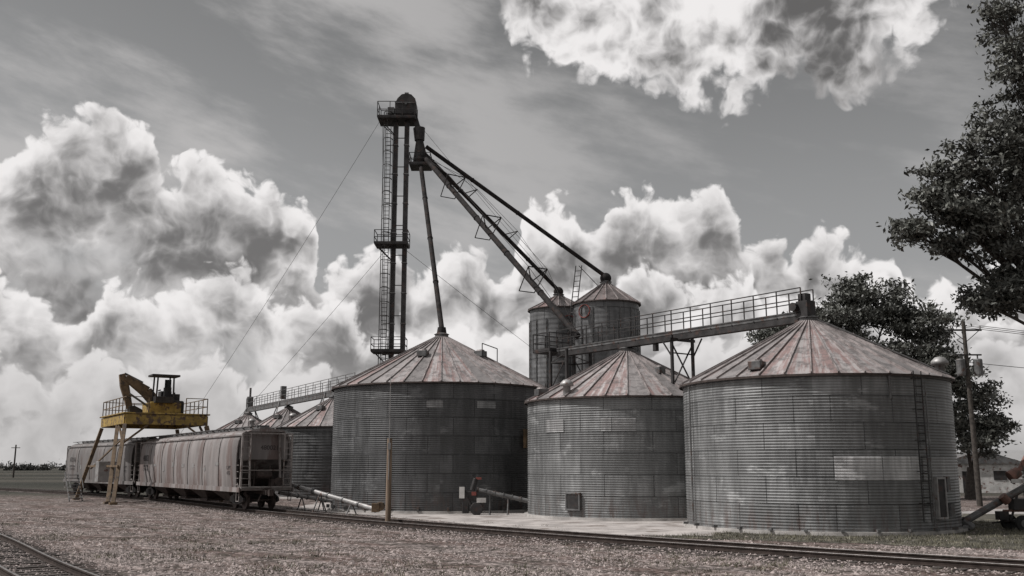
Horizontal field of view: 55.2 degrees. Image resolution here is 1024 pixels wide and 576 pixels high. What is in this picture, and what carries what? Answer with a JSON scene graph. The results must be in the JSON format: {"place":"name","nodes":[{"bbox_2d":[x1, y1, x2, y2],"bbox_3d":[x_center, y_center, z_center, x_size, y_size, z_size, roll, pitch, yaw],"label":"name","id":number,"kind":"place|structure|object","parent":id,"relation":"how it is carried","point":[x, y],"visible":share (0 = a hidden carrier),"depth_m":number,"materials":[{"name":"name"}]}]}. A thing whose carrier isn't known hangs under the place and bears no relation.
{"place":"outdoors","nodes":[
{"label":"outdoors","id":0,"kind":"place"},
{"bbox_2d":[0,468,1023,575],"bbox_3d":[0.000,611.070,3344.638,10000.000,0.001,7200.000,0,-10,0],"label":"ground","id":1,"kind":"structure","parent":0,"point":[52,479],"depth_m":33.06,"materials":[{"name":"grey gravel"}]},
{"bbox_2d":[11,445,19,477],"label":"utility pole","id":2,"kind":"object","parent":1,"relation":"on","point":[15,447],"visible":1,"depth_m":226.39,"materials":[{"name":"brown wood"}]},
{"bbox_2d":[0,460,63,468],"bbox_3d":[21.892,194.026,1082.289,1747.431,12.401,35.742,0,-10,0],"label":"distant trees","id":3,"kind":"object","parent":1,"relation":"on","point":[51,465],"visible":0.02,"depth_m":1081.81,"materials":[{"name":"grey plant"}]},
{"bbox_2d":[3,461,65,469],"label":"distant trees","id":4,"kind":"object","parent":1,"relation":"on","point":[33,467],"visible":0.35,"depth_m":607.91,"materials":[{"name":"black plant"}]},
{"bbox_2d":[0,529,120,575],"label":"railway track","id":5,"kind":"structure","parent":1,"relation":"on","point":[38,552],"depth_m":26.09,"materials":[{"name":"metal"}]},
{"bbox_2d":[64,396,222,504],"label":"loading gantry","id":6,"kind":"object","parent":1,"relation":"on","point":[108,471],"visible":0.77,"depth_m":73.12,"materials":[{"name":"yellow metal"}]},
{"bbox_2d":[119,373,183,412],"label":"excavator","id":7,"kind":"object","parent":6,"relation":"on","point":[165,400],"visible":0.84,"depth_m":75.91,"materials":[{"name":"yellow paint"}]},
{"bbox_2d":[165,380,171,386],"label":"cab window","id":8,"kind":"structure","parent":7,"relation":"in","point":[167,382],"depth_m":77.09,"materials":[{"name":"glass"}]},
{"bbox_2d":[216,412,261,429],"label":"grain bin","id":9,"kind":"object","parent":1,"relation":"on","point":[247,419],"visible":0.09,"depth_m":107.18,"materials":[{"name":"metal"}]},
{"bbox_2d":[243,372,354,417],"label":"conveyor catwalk","id":10,"kind":"object","parent":9,"relation":"on","point":[322,395],"visible":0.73,"depth_m":96.96,"materials":[{"name":"grey metal"}]},
{"bbox_2d":[253,405,300,491],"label":"grain bin","id":11,"kind":"object","parent":1,"relation":"on","point":[286,413],"visible":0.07,"depth_m":95.25,"materials":[{"name":"metal"}]},
{"bbox_2d":[275,395,333,498],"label":"grain bin","id":12,"kind":"object","parent":1,"relation":"on","point":[311,429],"visible":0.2,"depth_m":79.56,"materials":[{"name":"metal"}]},
{"bbox_2d":[278,491,332,510],"bbox_3d":[-12.029,12.495,57.473,1.042,1.211,3.776,-9,-14,41],"label":"grain auger","id":13,"kind":"object","parent":1,"relation":"on","point":[306,497],"visible":0.77,"depth_m":57.31,"materials":[{"name":"grey metal"}]},
{"bbox_2d":[291,483,384,514],"bbox_3d":[-10.029,11.676,54.453,8.544,1.740,1.047,-8,-13,39],"label":"grain auger","id":14,"kind":"object","parent":1,"relation":"on","point":[377,507],"visible":0.96,"depth_m":53.55,"materials":[{"name":"metal"}]},
{"bbox_2d":[385,378,391,521],"bbox_3d":[-5.600,7.432,44.768,0.260,6.600,0.310,0,-10,0],"label":"wooden post","id":15,"kind":"object","parent":1,"relation":"on","point":[388,483],"visible":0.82,"depth_m":44.49,"materials":[{"name":"brown wood"}]},
{"bbox_2d":[182,92,610,430],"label":"grain elevator tower","id":16,"kind":"structure","parent":1,"relation":"on","point":[404,112],"depth_m":73.83,"materials":[{"name":"black metal"}]},
{"bbox_2d":[294,503,724,535],"bbox_3d":[1.345,12.996,57.006,20.625,0.001,40.020,7,-13,-36],"label":"concrete pad","id":17,"kind":"object","parent":1,"relation":"on","point":[517,519],"visible":0.37,"depth_m":44.91,"materials":[{"name":"grey concrete"}]},
{"bbox_2d":[326,332,547,513],"bbox_3d":[-4.499,8.242,61.708,13.760,11.070,13.787,1,-10,-4],"label":"grain bin","id":18,"kind":"object","parent":17,"relation":"on","point":[456,412],"visible":0.82,"depth_m":55.78,"materials":[{"name":"grey metal"}]},
{"bbox_2d":[459,477,527,514],"bbox_3d":[-0.957,11.254,52.920,3.766,2.021,1.046,0,-10,0],"label":"unloading auger","id":19,"kind":"object","parent":17,"relation":"on","point":[468,497],"visible":0.98,"depth_m":52.75,"materials":[{"name":"grey metal"}]},
{"bbox_2d":[524,347,687,520],"bbox_3d":[6.300,7.665,53.085,11.340,9.120,11.340,-1,-10,7],"label":"grain bin","id":20,"kind":"object","parent":17,"relation":"on","point":[606,440],"visible":0.7,"depth_m":48.09,"materials":[{"name":"metal"}]},
{"bbox_2d":[533,287,815,386],"bbox_3d":[7.799,6.588,51.282,1.995,10.592,19.738,7,-13,-35],"label":"conveyor catwalk","id":21,"kind":"object","parent":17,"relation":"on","point":[804,305],"visible":0.74,"depth_m":50.45,"materials":[{"name":"metal"}]},
{"bbox_2d":[0,488,1023,575],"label":"railway track","id":22,"kind":"structure","parent":1,"relation":"on","point":[964,564],"depth_m":32.08,"materials":[{"name":"metal"}]},
{"bbox_2d":[63,437,156,496],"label":"covered hopper car","id":23,"kind":"object","parent":22,"relation":"on","point":[129,470],"visible":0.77,"depth_m":83.19,"materials":[{"name":"paint"}]},
{"bbox_2d":[136,425,293,509],"bbox_3d":[-20.580,11.977,65.591,3.224,4.730,26.800,7,-12,-32],"label":"covered hopper car","id":24,"kind":"object","parent":22,"relation":"on","point":[246,466],"visible":1,"depth_m":57.80,"materials":[{"name":"paint"}]},
{"bbox_2d":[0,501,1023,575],"bbox_3d":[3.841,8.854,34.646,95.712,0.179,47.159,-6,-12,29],"label":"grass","id":25,"kind":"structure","parent":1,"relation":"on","point":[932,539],"depth_m":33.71,"materials":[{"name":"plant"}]},
{"bbox_2d":[528,293,574,387],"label":"steel silo","id":26,"kind":"object","parent":1,"relation":"on","point":[544,318],"visible":0.2,"depth_m":80.52,"materials":[{"name":"metal"}]},
{"bbox_2d":[570,265,640,372],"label":"steel silo","id":27,"kind":"object","parent":1,"relation":"on","point":[604,301],"visible":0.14,"depth_m":74.71,"materials":[{"name":"metal"}]},
{"bbox_2d":[648,514,1023,549],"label":"grass verge","id":28,"kind":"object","parent":1,"relation":"on","point":[987,517],"depth_m":35.67,"materials":[{"name":"plant"}]},
{"bbox_2d":[679,315,968,535],"bbox_3d":[13.424,5.786,43.456,11.870,9.370,11.862,-3,-11,17],"label":"grain bin","id":29,"kind":"object","parent":28,"relation":"on","point":[812,425],"visible":1,"depth_m":38.50,"materials":[{"name":"metal"}]},
{"bbox_2d":[938,479,946,516],"bbox_3d":[16.774,8.219,38.334,0.500,1.450,0.120,7,-13,-35],"label":"access door","id":30,"kind":"structure","parent":29,"relation":"in","point":[942,500],"depth_m":38.30,"materials":[{"name":"metal"}]},
{"bbox_2d":[876,0,1023,324],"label":"oak tree","id":31,"kind":"object","parent":28,"relation":"on","point":[983,220],"visible":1,"depth_m":32.95,"materials":[{"name":"green plant"}]},
{"bbox_2d":[742,270,972,383],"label":"oak tree","id":32,"kind":"object","parent":1,"relation":"on","point":[858,301],"visible":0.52,"depth_m":79.91,"materials":[{"name":"green plant"}]},
{"bbox_2d":[897,321,1023,505],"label":"utility pole","id":33,"kind":"object","parent":1,"relation":"on","point":[962,367],"visible":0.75,"depth_m":65.74,"materials":[{"name":"brown wood"}]},
{"bbox_2d":[928,350,1021,498],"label":"oak tree","id":34,"kind":"object","parent":1,"relation":"on","point":[991,426],"visible":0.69,"depth_m":77.68,"materials":[{"name":"green plant"}]},
{"bbox_2d":[962,456,1023,530],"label":"portable auger","id":35,"kind":"object","parent":1,"relation":"on","point":[1004,516],"visible":0.98,"depth_m":40.26,"materials":[{"name":"grey metal"}]},
{"bbox_2d":[0,0,1023,466],"label":"sky","id":36,"kind":"structure","parent":0,"point":[165,164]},
{"bbox_2d":[957,450,1022,492],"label":"white shed","id":37,"kind":"structure","parent":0,"point":[994,478],"depth_m":97.10,"materials":[{"name":"paint"}]},
{"bbox_2d":[962,471,1006,492],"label":"door and window","id":38,"kind":"structure","parent":37,"relation":"in","point":[998,475],"depth_m":97.02,"materials":[{"name":"metal"}]},
{"bbox_2d":[961,509,1023,513],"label":"gravel road","id":39,"kind":"structure","parent":0,"point":[990,512],"depth_m":55.62,"materials":[{"name":"grey gravel"}]},
{"bbox_2d":[998,450,1023,460],"bbox_3d":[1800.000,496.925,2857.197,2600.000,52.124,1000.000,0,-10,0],"label":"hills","id":40,"kind":"structure","parent":0,"point":[1016,454],"depth_m":2525.92,"materials":[{"name":"white"}]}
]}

